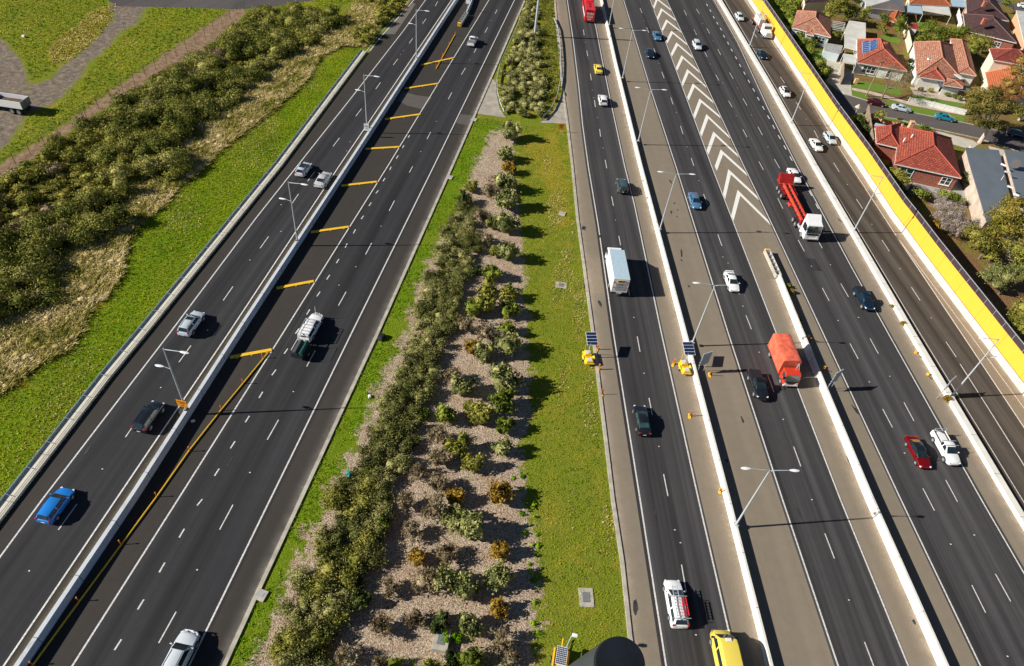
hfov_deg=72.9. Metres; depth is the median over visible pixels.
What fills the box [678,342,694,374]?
solar trailer
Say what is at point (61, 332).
reed clumps
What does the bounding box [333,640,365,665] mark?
shrub
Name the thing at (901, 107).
car
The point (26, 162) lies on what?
undergrowth
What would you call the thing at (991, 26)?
house
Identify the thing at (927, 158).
house
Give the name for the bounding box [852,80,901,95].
lawn
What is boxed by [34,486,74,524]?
car
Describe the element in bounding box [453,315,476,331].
shrub
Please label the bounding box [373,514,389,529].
shrub
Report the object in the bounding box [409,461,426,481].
shrub
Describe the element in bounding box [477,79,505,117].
concrete apron
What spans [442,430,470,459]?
shrub
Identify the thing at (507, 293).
shrub
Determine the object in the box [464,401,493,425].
shrub
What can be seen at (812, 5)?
house
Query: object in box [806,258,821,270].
asphalt patch
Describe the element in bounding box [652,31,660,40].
car
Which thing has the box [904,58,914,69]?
tree
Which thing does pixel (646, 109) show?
street lamp
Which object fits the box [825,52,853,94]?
driveway
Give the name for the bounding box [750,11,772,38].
flatbed truck
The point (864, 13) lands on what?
tree
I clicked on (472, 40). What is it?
utility truck
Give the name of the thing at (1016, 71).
tree
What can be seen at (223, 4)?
access road
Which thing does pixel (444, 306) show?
hedge scrub
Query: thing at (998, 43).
window
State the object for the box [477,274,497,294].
shrub
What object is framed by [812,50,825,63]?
lawn
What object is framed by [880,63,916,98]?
tree
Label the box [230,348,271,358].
lane divider
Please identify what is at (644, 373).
road studs
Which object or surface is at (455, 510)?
shrub
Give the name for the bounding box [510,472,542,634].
weed patches
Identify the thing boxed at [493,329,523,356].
shrub
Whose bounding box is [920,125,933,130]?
tree
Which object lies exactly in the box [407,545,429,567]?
shrub
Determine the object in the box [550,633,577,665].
camera trailer
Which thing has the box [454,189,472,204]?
shrub
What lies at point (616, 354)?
road markings
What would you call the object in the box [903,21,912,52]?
garden fence
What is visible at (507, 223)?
shrub
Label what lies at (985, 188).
house
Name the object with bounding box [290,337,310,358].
box trailer
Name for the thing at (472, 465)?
shrub
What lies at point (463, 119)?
asphalt patch
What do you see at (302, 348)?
green roll
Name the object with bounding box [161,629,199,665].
car
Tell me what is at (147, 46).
grass
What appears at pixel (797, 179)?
car
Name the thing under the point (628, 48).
street lamp
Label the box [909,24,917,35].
shed
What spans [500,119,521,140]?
shrub
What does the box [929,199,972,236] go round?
tree
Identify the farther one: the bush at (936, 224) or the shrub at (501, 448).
the bush at (936, 224)
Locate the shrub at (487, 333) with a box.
[474,324,494,342]
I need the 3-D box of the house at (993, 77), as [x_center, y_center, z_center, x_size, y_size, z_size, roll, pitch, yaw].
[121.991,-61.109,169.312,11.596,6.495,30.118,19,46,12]
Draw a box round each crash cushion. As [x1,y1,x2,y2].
[458,12,467,26]
[763,248,781,277]
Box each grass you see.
[0,0,349,159]
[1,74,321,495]
[47,3,115,63]
[231,117,503,665]
[514,125,624,665]
[539,0,560,104]
[543,156,615,568]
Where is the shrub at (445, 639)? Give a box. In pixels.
[441,628,452,644]
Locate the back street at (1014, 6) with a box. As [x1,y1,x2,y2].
[996,0,1023,10]
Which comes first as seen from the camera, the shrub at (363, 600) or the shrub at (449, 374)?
the shrub at (363, 600)
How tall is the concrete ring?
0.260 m
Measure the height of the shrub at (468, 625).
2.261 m
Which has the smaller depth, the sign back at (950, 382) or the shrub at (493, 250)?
the sign back at (950, 382)
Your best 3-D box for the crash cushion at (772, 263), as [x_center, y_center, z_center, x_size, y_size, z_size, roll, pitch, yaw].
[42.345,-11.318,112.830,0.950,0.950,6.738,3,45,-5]
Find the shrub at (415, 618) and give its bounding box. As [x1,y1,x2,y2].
[404,606,426,628]
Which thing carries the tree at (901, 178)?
on the outer ground
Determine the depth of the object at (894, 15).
196.86 m
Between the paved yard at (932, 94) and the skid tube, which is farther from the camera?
the paved yard at (932, 94)
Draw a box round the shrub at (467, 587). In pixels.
[452,570,481,602]
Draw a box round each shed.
[821,43,842,61]
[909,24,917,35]
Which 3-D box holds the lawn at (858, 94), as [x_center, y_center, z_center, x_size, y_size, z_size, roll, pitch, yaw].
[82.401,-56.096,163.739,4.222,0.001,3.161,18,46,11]
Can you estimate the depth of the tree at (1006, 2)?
214.58 m
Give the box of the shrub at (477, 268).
[471,264,481,274]
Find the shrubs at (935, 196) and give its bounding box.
[907,184,947,204]
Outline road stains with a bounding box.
[83,90,915,624]
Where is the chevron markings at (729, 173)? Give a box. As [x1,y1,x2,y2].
[653,0,769,223]
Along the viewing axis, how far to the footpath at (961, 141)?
151.57 m
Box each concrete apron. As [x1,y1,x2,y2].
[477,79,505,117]
[540,93,568,123]
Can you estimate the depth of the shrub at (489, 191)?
117.50 m
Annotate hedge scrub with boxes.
[265,192,487,665]
[266,467,385,665]
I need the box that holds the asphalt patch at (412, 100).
[398,91,430,108]
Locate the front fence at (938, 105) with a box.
[908,97,966,114]
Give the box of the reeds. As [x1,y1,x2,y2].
[0,0,401,393]
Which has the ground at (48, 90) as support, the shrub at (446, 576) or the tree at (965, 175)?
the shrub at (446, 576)
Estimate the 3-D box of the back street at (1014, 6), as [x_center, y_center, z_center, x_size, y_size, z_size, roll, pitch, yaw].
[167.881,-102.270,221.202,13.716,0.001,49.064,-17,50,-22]
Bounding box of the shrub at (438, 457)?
[426,446,449,471]
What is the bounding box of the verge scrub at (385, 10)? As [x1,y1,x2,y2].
[351,0,404,43]
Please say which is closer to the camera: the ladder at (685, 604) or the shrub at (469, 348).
the ladder at (685, 604)
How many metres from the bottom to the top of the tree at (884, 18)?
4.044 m
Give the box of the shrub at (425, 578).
[407,565,437,595]
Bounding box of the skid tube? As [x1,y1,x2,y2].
[569,636,644,665]
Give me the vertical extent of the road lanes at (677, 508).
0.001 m
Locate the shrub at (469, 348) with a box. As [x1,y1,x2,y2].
[463,339,477,354]
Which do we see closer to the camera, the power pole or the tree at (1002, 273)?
the tree at (1002, 273)
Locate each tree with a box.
[812,61,826,74]
[822,0,853,17]
[831,30,843,36]
[843,4,862,18]
[853,0,864,4]
[853,114,870,132]
[857,4,872,21]
[873,110,887,122]
[876,24,888,32]
[879,13,890,22]
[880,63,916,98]
[888,166,911,186]
[892,14,908,34]
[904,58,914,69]
[911,186,930,198]
[914,19,939,40]
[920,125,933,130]
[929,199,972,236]
[932,23,955,41]
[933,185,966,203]
[947,24,972,39]
[960,222,999,258]
[961,171,968,185]
[962,84,1023,143]
[965,32,996,55]
[966,41,979,57]
[979,260,1023,294]
[981,237,1023,270]
[983,194,1023,256]
[997,54,1023,120]
[1000,0,1012,5]
[1006,298,1023,340]
[1013,108,1023,116]
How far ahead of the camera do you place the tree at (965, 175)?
136.36 m
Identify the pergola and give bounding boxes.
[831,21,844,38]
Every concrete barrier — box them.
[14,0,457,665]
[466,0,473,12]
[600,0,772,665]
[718,0,1023,529]
[776,274,948,665]
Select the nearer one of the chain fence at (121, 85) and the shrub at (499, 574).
the shrub at (499, 574)
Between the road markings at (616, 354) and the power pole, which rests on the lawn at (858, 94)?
the power pole
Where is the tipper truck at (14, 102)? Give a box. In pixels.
[0,92,30,114]
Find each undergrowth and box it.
[0,7,334,312]
[0,18,247,195]
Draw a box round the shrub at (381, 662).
[370,653,388,665]
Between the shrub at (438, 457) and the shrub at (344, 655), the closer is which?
the shrub at (344, 655)
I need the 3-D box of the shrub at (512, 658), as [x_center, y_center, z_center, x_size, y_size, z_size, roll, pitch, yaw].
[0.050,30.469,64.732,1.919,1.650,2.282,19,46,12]
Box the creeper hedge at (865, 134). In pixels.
[855,117,921,211]
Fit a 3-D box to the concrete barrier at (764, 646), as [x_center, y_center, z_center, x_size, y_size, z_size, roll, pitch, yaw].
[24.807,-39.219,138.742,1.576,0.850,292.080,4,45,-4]
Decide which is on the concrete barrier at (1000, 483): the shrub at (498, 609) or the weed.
the weed
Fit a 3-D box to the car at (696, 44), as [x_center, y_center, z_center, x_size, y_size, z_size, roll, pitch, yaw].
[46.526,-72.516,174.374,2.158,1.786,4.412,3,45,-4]
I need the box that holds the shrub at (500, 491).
[485,477,515,506]
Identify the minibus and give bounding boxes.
[709,629,743,665]
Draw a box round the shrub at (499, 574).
[481,558,515,594]
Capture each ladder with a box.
[672,585,683,619]
[681,597,689,615]
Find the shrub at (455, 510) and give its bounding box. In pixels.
[438,503,466,534]
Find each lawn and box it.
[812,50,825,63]
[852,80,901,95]
[852,91,868,98]
[860,114,932,128]
[881,35,900,43]
[887,100,964,121]
[915,95,963,107]
[917,20,926,27]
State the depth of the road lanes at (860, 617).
89.82 m
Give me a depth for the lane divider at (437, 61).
155.46 m
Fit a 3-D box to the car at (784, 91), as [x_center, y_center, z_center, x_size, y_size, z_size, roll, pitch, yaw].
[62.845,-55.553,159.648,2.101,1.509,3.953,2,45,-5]
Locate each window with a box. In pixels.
[716,648,722,665]
[814,35,825,44]
[860,65,876,74]
[899,167,914,177]
[939,177,952,186]
[993,41,1001,47]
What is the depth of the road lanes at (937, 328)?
112.12 m
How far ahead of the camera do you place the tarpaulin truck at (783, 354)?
94.19 m
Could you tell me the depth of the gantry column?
167.37 m
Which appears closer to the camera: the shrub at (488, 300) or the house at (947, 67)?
the shrub at (488, 300)
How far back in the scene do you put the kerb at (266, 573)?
84.63 m
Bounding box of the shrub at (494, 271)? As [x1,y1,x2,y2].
[481,263,502,279]
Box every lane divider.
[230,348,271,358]
[276,280,313,288]
[311,226,348,232]
[341,181,377,186]
[365,146,399,149]
[385,113,420,119]
[405,83,438,88]
[421,57,453,65]
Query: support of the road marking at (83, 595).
on the road at (268, 322)
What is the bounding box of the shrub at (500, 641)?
[487,626,516,657]
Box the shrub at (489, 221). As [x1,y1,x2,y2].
[485,215,499,229]
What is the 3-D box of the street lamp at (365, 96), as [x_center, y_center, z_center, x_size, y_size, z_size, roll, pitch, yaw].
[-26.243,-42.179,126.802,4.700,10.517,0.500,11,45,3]
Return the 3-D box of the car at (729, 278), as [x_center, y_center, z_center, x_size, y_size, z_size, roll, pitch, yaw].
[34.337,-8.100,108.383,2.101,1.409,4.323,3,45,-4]
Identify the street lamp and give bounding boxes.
[155,348,188,410]
[279,182,306,241]
[355,75,378,123]
[409,9,429,57]
[619,28,646,77]
[635,87,665,141]
[657,171,695,229]
[691,282,737,342]
[734,467,799,525]
[749,0,766,44]
[790,72,812,122]
[852,175,883,230]
[950,337,999,395]
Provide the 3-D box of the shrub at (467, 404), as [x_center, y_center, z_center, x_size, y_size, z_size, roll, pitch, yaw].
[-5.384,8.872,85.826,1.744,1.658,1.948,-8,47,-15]
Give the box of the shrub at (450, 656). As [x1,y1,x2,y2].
[442,648,462,665]
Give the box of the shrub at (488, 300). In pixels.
[473,292,499,311]
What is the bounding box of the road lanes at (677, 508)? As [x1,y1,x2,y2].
[566,0,732,665]
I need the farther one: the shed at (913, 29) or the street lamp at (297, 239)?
the shed at (913, 29)
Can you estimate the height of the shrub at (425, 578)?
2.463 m
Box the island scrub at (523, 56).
[497,0,548,116]
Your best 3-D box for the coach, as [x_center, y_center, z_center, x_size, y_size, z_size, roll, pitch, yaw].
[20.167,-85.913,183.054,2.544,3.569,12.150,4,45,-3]
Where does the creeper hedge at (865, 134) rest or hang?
on the ground at (48, 90)
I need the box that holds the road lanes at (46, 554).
[0,0,450,665]
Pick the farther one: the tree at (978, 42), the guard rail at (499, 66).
the tree at (978, 42)
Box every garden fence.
[840,48,845,84]
[864,104,874,144]
[871,114,902,126]
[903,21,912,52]
[955,8,962,26]
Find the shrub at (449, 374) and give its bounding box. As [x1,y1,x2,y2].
[442,367,464,381]
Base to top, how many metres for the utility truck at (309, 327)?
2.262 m
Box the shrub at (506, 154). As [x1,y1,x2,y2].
[497,145,515,161]
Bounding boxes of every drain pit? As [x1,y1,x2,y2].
[431,628,450,653]
[555,282,566,288]
[578,588,593,606]
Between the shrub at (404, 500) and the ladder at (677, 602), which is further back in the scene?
the shrub at (404, 500)
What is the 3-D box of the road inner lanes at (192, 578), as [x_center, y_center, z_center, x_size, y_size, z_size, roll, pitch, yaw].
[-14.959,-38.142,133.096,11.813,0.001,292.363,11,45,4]
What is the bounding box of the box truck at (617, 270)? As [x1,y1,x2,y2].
[605,247,629,293]
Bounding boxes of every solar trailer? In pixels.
[582,332,597,364]
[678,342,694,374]
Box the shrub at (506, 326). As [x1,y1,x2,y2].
[496,320,515,333]
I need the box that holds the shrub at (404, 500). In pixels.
[395,489,415,512]
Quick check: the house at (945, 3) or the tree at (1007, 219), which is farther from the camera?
the house at (945, 3)
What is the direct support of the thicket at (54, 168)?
on the ground at (48, 90)
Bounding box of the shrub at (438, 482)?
[425,470,450,493]
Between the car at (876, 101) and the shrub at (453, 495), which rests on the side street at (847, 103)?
the car at (876, 101)
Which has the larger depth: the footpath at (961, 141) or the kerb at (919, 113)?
the kerb at (919, 113)
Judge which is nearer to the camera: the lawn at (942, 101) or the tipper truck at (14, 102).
the tipper truck at (14, 102)
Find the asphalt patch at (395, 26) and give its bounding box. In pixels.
[385,2,414,33]
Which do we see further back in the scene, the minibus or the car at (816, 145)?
the car at (816, 145)
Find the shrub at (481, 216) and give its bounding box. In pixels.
[470,207,492,224]
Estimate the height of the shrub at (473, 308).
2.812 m
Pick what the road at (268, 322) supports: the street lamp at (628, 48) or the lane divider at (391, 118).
the lane divider at (391, 118)
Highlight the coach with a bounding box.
[582,0,595,21]
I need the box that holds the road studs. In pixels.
[28,21,1008,656]
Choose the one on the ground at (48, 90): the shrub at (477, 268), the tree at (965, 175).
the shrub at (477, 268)
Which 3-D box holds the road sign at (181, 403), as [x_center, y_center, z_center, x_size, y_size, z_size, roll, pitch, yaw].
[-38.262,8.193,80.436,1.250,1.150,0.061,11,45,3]
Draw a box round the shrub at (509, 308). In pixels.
[497,299,522,319]
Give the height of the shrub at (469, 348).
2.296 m
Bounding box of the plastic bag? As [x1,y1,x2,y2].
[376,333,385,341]
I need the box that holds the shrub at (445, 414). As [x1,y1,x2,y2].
[434,401,458,425]
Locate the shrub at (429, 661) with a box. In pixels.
[420,657,441,665]
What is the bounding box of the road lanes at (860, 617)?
[623,0,909,665]
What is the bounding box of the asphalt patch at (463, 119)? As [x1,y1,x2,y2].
[456,114,472,125]
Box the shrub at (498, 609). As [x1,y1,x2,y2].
[488,596,509,621]
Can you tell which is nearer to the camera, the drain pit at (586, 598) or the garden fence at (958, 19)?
the drain pit at (586, 598)
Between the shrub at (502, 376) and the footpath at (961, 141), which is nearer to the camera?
the shrub at (502, 376)
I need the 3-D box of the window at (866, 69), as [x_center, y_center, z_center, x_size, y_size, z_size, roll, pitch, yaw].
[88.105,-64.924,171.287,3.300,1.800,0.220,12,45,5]
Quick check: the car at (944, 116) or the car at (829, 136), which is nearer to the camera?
the car at (829, 136)
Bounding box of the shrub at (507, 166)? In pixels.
[501,160,516,173]
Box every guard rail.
[496,20,519,114]
[542,18,560,120]
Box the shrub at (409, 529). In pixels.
[400,520,424,545]
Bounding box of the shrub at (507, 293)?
[499,281,519,302]
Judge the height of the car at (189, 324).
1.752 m
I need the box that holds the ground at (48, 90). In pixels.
[0,0,1023,665]
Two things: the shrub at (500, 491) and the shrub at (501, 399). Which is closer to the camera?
the shrub at (500, 491)
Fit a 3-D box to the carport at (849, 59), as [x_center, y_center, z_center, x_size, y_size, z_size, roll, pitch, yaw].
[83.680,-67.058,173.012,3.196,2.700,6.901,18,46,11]
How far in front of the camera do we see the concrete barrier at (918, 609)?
82.03 m
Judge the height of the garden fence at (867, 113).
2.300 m
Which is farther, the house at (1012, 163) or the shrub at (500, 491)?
the house at (1012, 163)
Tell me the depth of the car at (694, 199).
122.98 m
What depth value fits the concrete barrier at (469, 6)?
178.99 m
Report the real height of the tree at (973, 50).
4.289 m
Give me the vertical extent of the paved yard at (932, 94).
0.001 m
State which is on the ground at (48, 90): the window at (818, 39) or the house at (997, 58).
the house at (997, 58)
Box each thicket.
[0,0,350,319]
[0,4,342,221]
[0,47,227,301]
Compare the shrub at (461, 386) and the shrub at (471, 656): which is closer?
the shrub at (471, 656)
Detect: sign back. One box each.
[697,351,712,371]
[828,369,843,388]
[936,376,955,398]
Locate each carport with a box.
[839,54,855,74]
[840,20,865,56]
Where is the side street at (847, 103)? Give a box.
[827,86,1023,151]
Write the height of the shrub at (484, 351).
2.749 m
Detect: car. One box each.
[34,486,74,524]
[131,401,164,432]
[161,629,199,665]
[176,310,204,336]
[294,162,311,176]
[314,172,331,187]
[593,64,602,73]
[597,95,607,105]
[615,179,628,193]
[632,405,651,435]
[645,48,654,58]
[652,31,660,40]
[663,579,690,628]
[688,192,701,209]
[692,38,701,50]
[723,270,739,291]
[734,12,743,20]
[756,49,767,58]
[779,86,790,97]
[786,168,801,183]
[809,138,822,151]
[823,131,836,144]
[866,98,885,107]
[891,103,911,112]
[904,435,931,468]
[934,112,955,122]
[1006,127,1023,139]
[1017,2,1023,7]
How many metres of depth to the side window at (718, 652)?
65.77 m
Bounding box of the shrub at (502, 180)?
[496,171,517,190]
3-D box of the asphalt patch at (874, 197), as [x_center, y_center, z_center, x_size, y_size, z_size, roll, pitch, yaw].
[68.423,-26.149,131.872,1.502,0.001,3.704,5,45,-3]
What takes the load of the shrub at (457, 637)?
on the ground at (48, 90)
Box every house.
[791,10,830,46]
[801,0,830,11]
[853,38,907,80]
[861,0,904,18]
[871,120,961,190]
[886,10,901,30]
[905,0,951,15]
[909,38,976,96]
[958,147,1008,230]
[961,0,1009,21]
[962,13,1016,47]
[979,48,1023,81]
[980,67,1023,111]
[1000,150,1023,224]
[1011,10,1023,50]
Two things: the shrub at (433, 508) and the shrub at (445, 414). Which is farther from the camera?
the shrub at (445, 414)
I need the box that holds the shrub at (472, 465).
[460,451,484,472]
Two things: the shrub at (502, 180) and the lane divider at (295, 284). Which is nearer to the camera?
the lane divider at (295, 284)
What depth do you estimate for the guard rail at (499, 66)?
156.73 m
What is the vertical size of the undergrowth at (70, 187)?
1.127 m
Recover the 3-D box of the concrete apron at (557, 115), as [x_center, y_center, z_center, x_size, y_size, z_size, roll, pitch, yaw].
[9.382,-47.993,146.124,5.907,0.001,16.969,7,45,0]
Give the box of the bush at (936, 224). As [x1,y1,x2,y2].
[931,211,945,229]
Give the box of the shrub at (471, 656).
[456,643,485,665]
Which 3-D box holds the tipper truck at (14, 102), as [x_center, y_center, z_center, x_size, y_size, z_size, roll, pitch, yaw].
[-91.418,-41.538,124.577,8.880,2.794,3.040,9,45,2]
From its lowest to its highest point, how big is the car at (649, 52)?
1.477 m
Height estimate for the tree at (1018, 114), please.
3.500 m
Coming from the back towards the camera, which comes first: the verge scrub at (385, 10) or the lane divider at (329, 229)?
the verge scrub at (385, 10)
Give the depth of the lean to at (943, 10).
205.10 m
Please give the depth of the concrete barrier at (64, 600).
81.57 m
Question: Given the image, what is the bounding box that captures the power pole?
[865,60,882,95]
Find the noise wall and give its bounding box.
[748,0,1023,395]
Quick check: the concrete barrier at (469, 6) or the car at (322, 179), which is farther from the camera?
the concrete barrier at (469, 6)
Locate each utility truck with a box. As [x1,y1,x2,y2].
[297,311,323,342]
[467,36,477,46]
[747,369,768,400]
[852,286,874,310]
[930,428,960,465]
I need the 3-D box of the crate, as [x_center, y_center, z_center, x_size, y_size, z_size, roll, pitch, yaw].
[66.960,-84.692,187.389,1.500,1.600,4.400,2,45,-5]
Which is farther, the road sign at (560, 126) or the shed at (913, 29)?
the shed at (913, 29)
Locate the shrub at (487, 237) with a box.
[479,231,493,242]
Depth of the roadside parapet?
91.50 m
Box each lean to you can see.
[903,4,922,21]
[918,5,950,24]
[949,0,965,14]
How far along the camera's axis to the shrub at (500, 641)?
65.29 m
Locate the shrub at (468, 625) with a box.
[457,610,485,639]
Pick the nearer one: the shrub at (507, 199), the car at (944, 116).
the shrub at (507, 199)
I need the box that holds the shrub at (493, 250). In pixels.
[488,243,499,255]
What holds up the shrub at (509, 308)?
on the ground at (48, 90)
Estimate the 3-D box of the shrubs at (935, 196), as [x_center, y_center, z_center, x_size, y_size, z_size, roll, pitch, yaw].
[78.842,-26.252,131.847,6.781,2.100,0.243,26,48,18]
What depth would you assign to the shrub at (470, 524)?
72.60 m
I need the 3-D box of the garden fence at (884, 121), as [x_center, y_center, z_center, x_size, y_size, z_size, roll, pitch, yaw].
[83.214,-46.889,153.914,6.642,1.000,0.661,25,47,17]
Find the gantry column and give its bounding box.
[534,0,539,35]
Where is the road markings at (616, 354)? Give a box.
[0,0,1023,665]
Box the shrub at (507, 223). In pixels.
[493,210,523,233]
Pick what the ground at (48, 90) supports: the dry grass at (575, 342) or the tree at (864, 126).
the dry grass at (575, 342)
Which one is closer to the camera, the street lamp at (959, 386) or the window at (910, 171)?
the street lamp at (959, 386)
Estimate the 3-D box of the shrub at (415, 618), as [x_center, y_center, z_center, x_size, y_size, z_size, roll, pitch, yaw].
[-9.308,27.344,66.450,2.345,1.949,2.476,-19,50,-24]
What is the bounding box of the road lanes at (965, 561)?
[666,0,1023,665]
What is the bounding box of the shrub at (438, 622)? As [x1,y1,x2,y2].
[426,608,449,633]
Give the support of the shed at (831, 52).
on the driveway
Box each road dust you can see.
[221,5,521,664]
[556,0,634,642]
[599,0,764,665]
[717,1,1023,532]
[747,0,1023,397]
[775,280,936,665]
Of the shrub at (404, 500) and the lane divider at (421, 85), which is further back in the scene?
the lane divider at (421, 85)
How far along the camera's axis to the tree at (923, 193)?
130.71 m
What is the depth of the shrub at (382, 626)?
65.44 m
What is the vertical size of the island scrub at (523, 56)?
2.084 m
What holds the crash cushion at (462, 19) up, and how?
on the road at (268, 322)
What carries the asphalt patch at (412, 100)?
on the road at (268, 322)
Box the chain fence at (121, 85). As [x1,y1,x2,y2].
[0,0,244,174]
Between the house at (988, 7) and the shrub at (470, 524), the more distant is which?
the house at (988, 7)
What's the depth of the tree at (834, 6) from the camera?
193.10 m
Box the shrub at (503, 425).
[494,416,516,434]
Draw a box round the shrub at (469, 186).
[464,178,477,191]
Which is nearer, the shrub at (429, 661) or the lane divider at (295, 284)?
the shrub at (429, 661)
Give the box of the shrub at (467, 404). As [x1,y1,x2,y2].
[462,398,474,410]
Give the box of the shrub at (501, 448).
[489,436,512,456]
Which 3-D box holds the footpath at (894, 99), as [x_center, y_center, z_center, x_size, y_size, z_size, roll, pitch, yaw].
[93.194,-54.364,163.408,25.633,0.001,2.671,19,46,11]
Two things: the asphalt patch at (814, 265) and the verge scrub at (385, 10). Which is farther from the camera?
the verge scrub at (385, 10)
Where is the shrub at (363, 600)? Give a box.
[350,589,371,611]
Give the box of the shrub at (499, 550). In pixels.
[486,539,509,561]
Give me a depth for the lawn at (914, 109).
160.74 m
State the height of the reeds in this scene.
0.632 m
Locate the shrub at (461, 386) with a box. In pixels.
[450,371,476,395]
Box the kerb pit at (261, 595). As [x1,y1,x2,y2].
[253,588,268,601]
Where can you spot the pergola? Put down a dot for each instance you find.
(837, 26)
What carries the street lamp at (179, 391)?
on the concrete barrier at (64, 600)
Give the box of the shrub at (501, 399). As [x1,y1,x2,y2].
[487,388,518,415]
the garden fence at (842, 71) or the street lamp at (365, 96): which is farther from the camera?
the garden fence at (842, 71)
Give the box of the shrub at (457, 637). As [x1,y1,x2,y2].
[452,632,462,643]
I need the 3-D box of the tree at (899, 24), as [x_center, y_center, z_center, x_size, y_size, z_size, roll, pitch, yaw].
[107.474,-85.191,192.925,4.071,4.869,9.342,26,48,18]
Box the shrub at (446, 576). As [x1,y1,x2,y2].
[432,562,459,592]
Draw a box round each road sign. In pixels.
[176,399,187,407]
[364,124,368,130]
[558,123,563,131]
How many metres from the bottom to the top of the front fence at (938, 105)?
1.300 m
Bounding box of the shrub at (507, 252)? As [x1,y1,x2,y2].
[496,241,519,260]
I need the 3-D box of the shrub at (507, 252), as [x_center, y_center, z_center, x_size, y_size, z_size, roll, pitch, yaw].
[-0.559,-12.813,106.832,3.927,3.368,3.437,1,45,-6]
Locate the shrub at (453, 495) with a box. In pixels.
[443,484,465,506]
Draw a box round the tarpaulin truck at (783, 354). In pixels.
[767,333,803,386]
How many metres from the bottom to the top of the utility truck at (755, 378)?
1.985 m
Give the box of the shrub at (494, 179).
[486,171,503,186]
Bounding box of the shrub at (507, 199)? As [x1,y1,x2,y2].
[494,184,521,211]
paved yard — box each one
[890,160,965,204]
[910,87,965,103]
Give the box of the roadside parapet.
[0,49,366,522]
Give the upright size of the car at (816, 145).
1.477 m
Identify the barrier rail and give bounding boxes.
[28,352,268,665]
[436,32,455,68]
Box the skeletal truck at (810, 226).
[776,173,824,239]
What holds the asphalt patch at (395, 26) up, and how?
on the road at (268, 322)
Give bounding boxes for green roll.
[298,340,308,354]
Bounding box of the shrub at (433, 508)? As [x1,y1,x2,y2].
[417,490,449,521]
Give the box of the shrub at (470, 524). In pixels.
[450,509,485,539]
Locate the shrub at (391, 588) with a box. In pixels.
[377,575,402,599]
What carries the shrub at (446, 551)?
on the ground at (48, 90)
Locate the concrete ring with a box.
[488,322,499,328]
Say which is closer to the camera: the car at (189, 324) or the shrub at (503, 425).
the shrub at (503, 425)
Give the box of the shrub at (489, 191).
[480,183,501,200]
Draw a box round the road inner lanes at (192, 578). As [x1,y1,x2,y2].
[68,0,515,665]
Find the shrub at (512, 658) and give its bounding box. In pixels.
[502,646,523,665]
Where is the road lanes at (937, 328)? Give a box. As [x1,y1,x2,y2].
[722,0,1023,511]
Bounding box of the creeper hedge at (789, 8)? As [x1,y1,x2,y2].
[773,0,833,79]
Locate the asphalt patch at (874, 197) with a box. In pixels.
[865,190,878,200]
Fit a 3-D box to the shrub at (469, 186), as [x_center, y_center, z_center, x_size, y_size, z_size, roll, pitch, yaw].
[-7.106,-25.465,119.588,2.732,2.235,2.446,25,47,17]
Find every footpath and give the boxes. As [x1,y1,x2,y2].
[852,88,964,115]
[934,131,978,147]
[988,146,1004,155]
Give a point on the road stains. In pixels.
(635, 606)
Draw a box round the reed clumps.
[0,0,382,387]
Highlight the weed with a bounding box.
[941,395,952,402]
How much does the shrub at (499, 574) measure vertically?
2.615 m
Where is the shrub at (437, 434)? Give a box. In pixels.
[425,425,449,443]
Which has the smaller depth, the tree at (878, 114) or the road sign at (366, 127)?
the road sign at (366, 127)
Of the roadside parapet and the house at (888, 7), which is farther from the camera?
the house at (888, 7)
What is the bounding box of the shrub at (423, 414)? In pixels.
[416,407,431,419]
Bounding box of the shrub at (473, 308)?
[464,297,484,319]
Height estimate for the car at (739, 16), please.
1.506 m
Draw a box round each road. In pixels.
[0,0,523,665]
[109,0,311,8]
[556,0,1023,665]
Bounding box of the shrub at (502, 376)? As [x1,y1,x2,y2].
[488,361,526,390]
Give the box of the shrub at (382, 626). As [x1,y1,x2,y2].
[369,610,395,638]
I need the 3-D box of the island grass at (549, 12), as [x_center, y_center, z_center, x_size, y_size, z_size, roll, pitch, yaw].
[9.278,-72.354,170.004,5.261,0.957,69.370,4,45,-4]
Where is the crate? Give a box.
[754,13,765,25]
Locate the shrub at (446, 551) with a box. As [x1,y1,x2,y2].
[432,541,458,564]
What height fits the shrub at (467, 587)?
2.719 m
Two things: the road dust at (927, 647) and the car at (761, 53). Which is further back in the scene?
the car at (761, 53)
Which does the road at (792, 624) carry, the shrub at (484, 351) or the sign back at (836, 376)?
the sign back at (836, 376)
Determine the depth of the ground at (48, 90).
93.00 m
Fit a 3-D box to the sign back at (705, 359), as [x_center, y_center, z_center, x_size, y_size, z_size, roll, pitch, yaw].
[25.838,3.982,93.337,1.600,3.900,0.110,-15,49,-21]
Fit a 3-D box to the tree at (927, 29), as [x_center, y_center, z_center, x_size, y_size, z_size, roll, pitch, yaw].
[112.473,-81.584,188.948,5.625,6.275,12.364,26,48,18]
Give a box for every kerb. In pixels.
[221,1,524,665]
[554,0,632,640]
[843,93,1005,131]
[857,113,1016,150]
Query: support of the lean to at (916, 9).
on the ground at (48, 90)
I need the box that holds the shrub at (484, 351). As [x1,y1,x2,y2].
[472,340,495,365]

